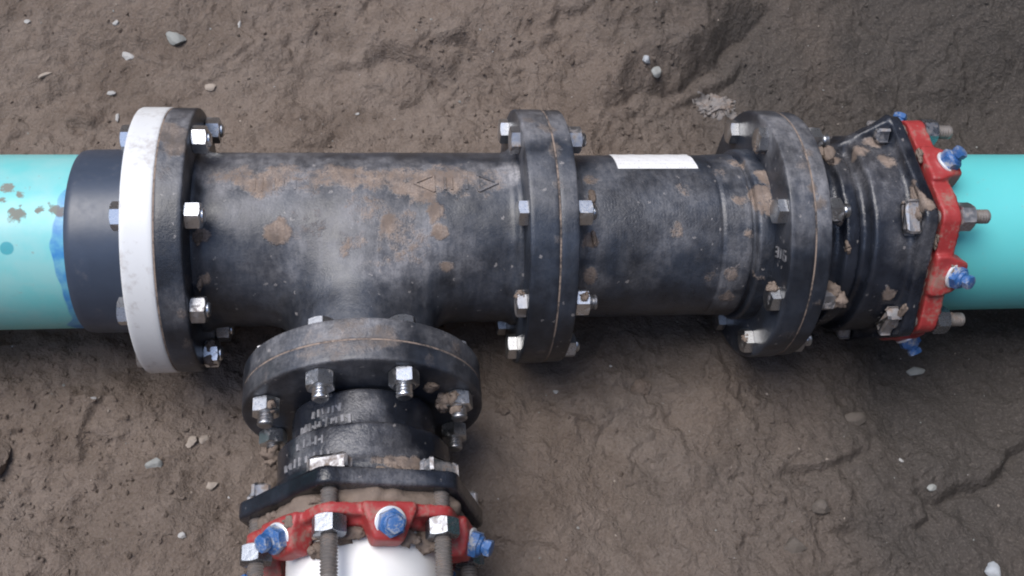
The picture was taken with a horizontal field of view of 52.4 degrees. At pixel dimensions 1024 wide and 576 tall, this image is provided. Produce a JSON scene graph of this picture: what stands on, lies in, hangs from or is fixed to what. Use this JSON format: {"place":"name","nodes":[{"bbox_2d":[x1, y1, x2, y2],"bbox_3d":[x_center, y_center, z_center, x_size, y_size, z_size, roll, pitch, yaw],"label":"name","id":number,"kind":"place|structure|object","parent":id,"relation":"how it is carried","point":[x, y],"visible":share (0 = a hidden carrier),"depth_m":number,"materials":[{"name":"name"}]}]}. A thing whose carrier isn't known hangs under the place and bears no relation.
{"place":"outdoors","nodes":[
{"label":"outdoors","id":0,"kind":"place"},
{"bbox_2d":[0,0,1023,575],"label":"ground","id":1,"kind":"structure","parent":0,"point":[962,50],"depth_m":1.56,"materials":[{"name":"soil"}]},
{"bbox_2d":[0,429,10,474],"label":"soil clod","id":2,"kind":"object","parent":1,"relation":"on","point":[5,446],"visible":1,"depth_m":1.36,"materials":[{"name":"brown soil"}]},
{"bbox_2d":[0,155,83,329],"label":"water pipe","id":3,"kind":"object","parent":1,"relation":"on","point":[34,292],"visible":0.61,"depth_m":1.24,"materials":[{"name":"teal plastic"}]},
{"bbox_2d":[38,72,51,78],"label":"stone","id":4,"kind":"object","parent":1,"relation":"on","point":[44,74],"visible":1,"depth_m":1.66,"materials":[{"name":"beige stone"}]},
{"bbox_2d":[107,91,115,95],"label":"stone","id":5,"kind":"object","parent":1,"relation":"on","point":[111,93],"visible":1,"depth_m":1.67,"materials":[{"name":"white stone"}]},
{"bbox_2d":[122,52,133,59],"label":"stone","id":6,"kind":"object","parent":1,"relation":"on","point":[127,56],"visible":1,"depth_m":1.70,"materials":[{"name":"grey stone"}]},
{"bbox_2d":[145,457,162,468],"bbox_3d":[-0.473,0.232,1.375,0.022,0.010,0.015,-1,59,-8],"label":"stone","id":7,"kind":"object","parent":1,"relation":"on","point":[155,462],"visible":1,"depth_m":1.37,"materials":[{"name":"grey stone"}]},
{"bbox_2d":[166,31,185,45],"bbox_3d":[-0.550,-0.406,1.705,0.032,0.020,0.024,-1,59,-8],"label":"stone","id":8,"kind":"object","parent":1,"relation":"on","point":[175,39],"visible":1,"depth_m":1.70,"materials":[{"name":"grey stone"}]},
{"bbox_2d":[178,532,185,538],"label":"stone","id":9,"kind":"object","parent":1,"relation":"on","point":[181,535],"visible":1,"depth_m":1.32,"materials":[{"name":"white stone"}]},
{"bbox_2d":[185,436,196,448],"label":"stone","id":10,"kind":"object","parent":1,"relation":"on","point":[191,441],"visible":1,"depth_m":1.41,"materials":[{"name":"beige stone"}]},
{"bbox_2d":[199,435,208,444],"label":"stone","id":11,"kind":"object","parent":1,"relation":"on","point":[203,439],"visible":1,"depth_m":1.41,"materials":[{"name":"beige stone"}]},
{"bbox_2d":[205,84,215,90],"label":"stone","id":12,"kind":"object","parent":1,"relation":"on","point":[210,87],"visible":1,"depth_m":1.70,"materials":[{"name":"beige stone"}]},
{"bbox_2d":[206,482,217,489],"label":"stone","id":13,"kind":"object","parent":1,"relation":"on","point":[210,485],"visible":1,"depth_m":1.38,"materials":[{"name":"beige stone"}]},
{"bbox_2d":[109,108,597,466],"bbox_3d":[-0.192,-0.011,1.359,0.578,0.343,0.472,-1,59,-8],"label":"tee fitting","id":14,"kind":"object","parent":1,"relation":"on","point":[303,250],"visible":0.88,"depth_m":1.27,"materials":[{"name":"metal"}]},
{"bbox_2d":[63,107,178,372],"bbox_3d":[-0.490,-0.061,1.353,0.113,0.343,0.343,-1,59,-8],"label":"socket flange","id":15,"kind":"object","parent":14,"relation":"attached to","point":[106,266],"visible":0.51,"depth_m":1.24,"materials":[{"name":"plastic"}]},
{"bbox_2d":[239,340,482,527],"bbox_3d":[-0.175,0.200,1.233,0.287,0.287,0.162,-1,59,-8],"label":"joint adapter","id":16,"kind":"object","parent":14,"relation":"attached to","point":[373,426],"visible":0.74,"depth_m":1.16,"materials":[{"name":"black metal"}]},
{"bbox_2d":[239,451,494,575],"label":"restraint gland","id":17,"kind":"object","parent":16,"relation":"attached to","point":[330,518],"visible":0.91,"depth_m":1.09,"materials":[{"name":"metal"}]},
{"bbox_2d":[285,530,436,575],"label":"water pipe","id":18,"kind":"object","parent":1,"relation":"on","point":[362,557],"visible":0.26,"depth_m":1.09,"materials":[{"name":"white plastic"}]},
{"bbox_2d":[495,404,509,414],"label":"soil clod","id":19,"kind":"object","parent":1,"relation":"on","point":[501,409],"visible":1,"depth_m":1.46,"materials":[{"name":"brown soil"}]},
{"bbox_2d":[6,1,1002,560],"bbox_3d":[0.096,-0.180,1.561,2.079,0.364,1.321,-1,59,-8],"label":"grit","id":20,"kind":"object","parent":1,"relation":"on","point":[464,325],"visible":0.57,"depth_m":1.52,"materials":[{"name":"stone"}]},
{"bbox_2d":[0,0,1023,575],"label":"soil crumbs","id":21,"kind":"object","parent":1,"relation":"on","point":[226,452],"visible":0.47,"depth_m":1.48,"materials":[{"name":"brown soil"}]},
{"bbox_2d":[630,378,650,396],"bbox_3d":[0.186,0.146,1.519,0.032,0.020,0.028,-1,59,-8],"label":"soil clod","id":22,"kind":"object","parent":1,"relation":"on","point":[640,385],"visible":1,"depth_m":1.51,"materials":[{"name":"brown soil"}]},
{"bbox_2d":[642,55,649,63],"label":"stone","id":23,"kind":"object","parent":1,"relation":"on","point":[646,59],"visible":1,"depth_m":1.78,"materials":[{"name":"grey stone"}]},
{"bbox_2d":[651,66,660,77],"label":"stone","id":24,"kind":"object","parent":1,"relation":"on","point":[656,71],"visible":1,"depth_m":1.79,"materials":[{"name":"grey stone"}]},
{"bbox_2d":[514,110,851,361],"bbox_3d":[0.204,-0.073,1.445,0.445,0.343,0.343,-1,59,-8],"label":"flanged spool","id":25,"kind":"object","parent":1,"relation":"on","point":[725,236],"visible":0.94,"depth_m":1.34,"materials":[{"name":"metal"}]},
{"bbox_2d":[778,112,938,354],"bbox_3d":[0.438,-0.077,1.476,0.165,0.339,0.341,-1,59,-8],"label":"joint adapter","id":26,"kind":"object","parent":25,"relation":"attached to","point":[879,269],"visible":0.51,"depth_m":1.36,"materials":[{"name":"black metal"}]},
{"bbox_2d":[692,91,737,120],"bbox_3d":[0.355,-0.316,1.828,0.083,0.035,0.056,-1,59,-8],"label":"crumbled stone","id":27,"kind":"object","parent":1,"relation":"on","point":[711,103],"visible":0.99,"depth_m":1.82,"materials":[{"name":"grey stone"}]},
{"bbox_2d":[784,536,806,553],"bbox_3d":[0.387,0.353,1.423,0.028,0.019,0.026,-35,69,-24],"label":"soil clod","id":28,"kind":"object","parent":1,"relation":"on","point":[794,544],"visible":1,"depth_m":1.42,"materials":[{"name":"brown soil"}]},
{"bbox_2d":[811,499,829,513],"bbox_3d":[0.430,0.305,1.452,0.025,0.016,0.022,-1,59,-8],"label":"pebble","id":29,"kind":"object","parent":1,"relation":"on","point":[820,506],"visible":1,"depth_m":1.45,"materials":[{"name":"stone"}]},
{"bbox_2d":[845,412,866,425],"bbox_3d":[0.511,0.196,1.550,0.038,0.015,0.021,-1,59,-8],"label":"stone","id":30,"kind":"object","parent":1,"relation":"on","point":[857,418],"visible":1,"depth_m":1.54,"materials":[{"name":"grey stone"}]},
{"bbox_2d":[834,112,990,355],"bbox_3d":[0.540,-0.079,1.490,0.116,0.352,0.331,-1,59,-8],"label":"restraint gland","id":31,"kind":"object","parent":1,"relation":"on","point":[947,271],"visible":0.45,"depth_m":1.36,"materials":[{"name":"metal"}]},
{"bbox_2d":[906,367,924,375],"bbox_3d":[0.634,0.131,1.636,0.032,0.010,0.016,-1,59,-8],"label":"stone","id":32,"kind":"object","parent":1,"relation":"on","point":[913,371],"visible":1,"depth_m":1.63,"materials":[{"name":"grey stone"}]},
{"bbox_2d":[927,484,936,491],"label":"stone","id":33,"kind":"object","parent":1,"relation":"on","point":[931,487],"visible":1,"depth_m":1.50,"materials":[{"name":"white stone"}]},
{"bbox_2d":[942,154,1023,309],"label":"water pipe","id":34,"kind":"object","parent":1,"relation":"on","point":[991,253],"visible":0.31,"depth_m":1.41,"materials":[{"name":"teal plastic"}]},
{"bbox_2d":[984,561,1000,575],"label":"stone","id":35,"kind":"object","parent":1,"relation":"on","point":[992,568],"visible":1,"depth_m":1.45,"materials":[{"name":"white stone"}]}
]}

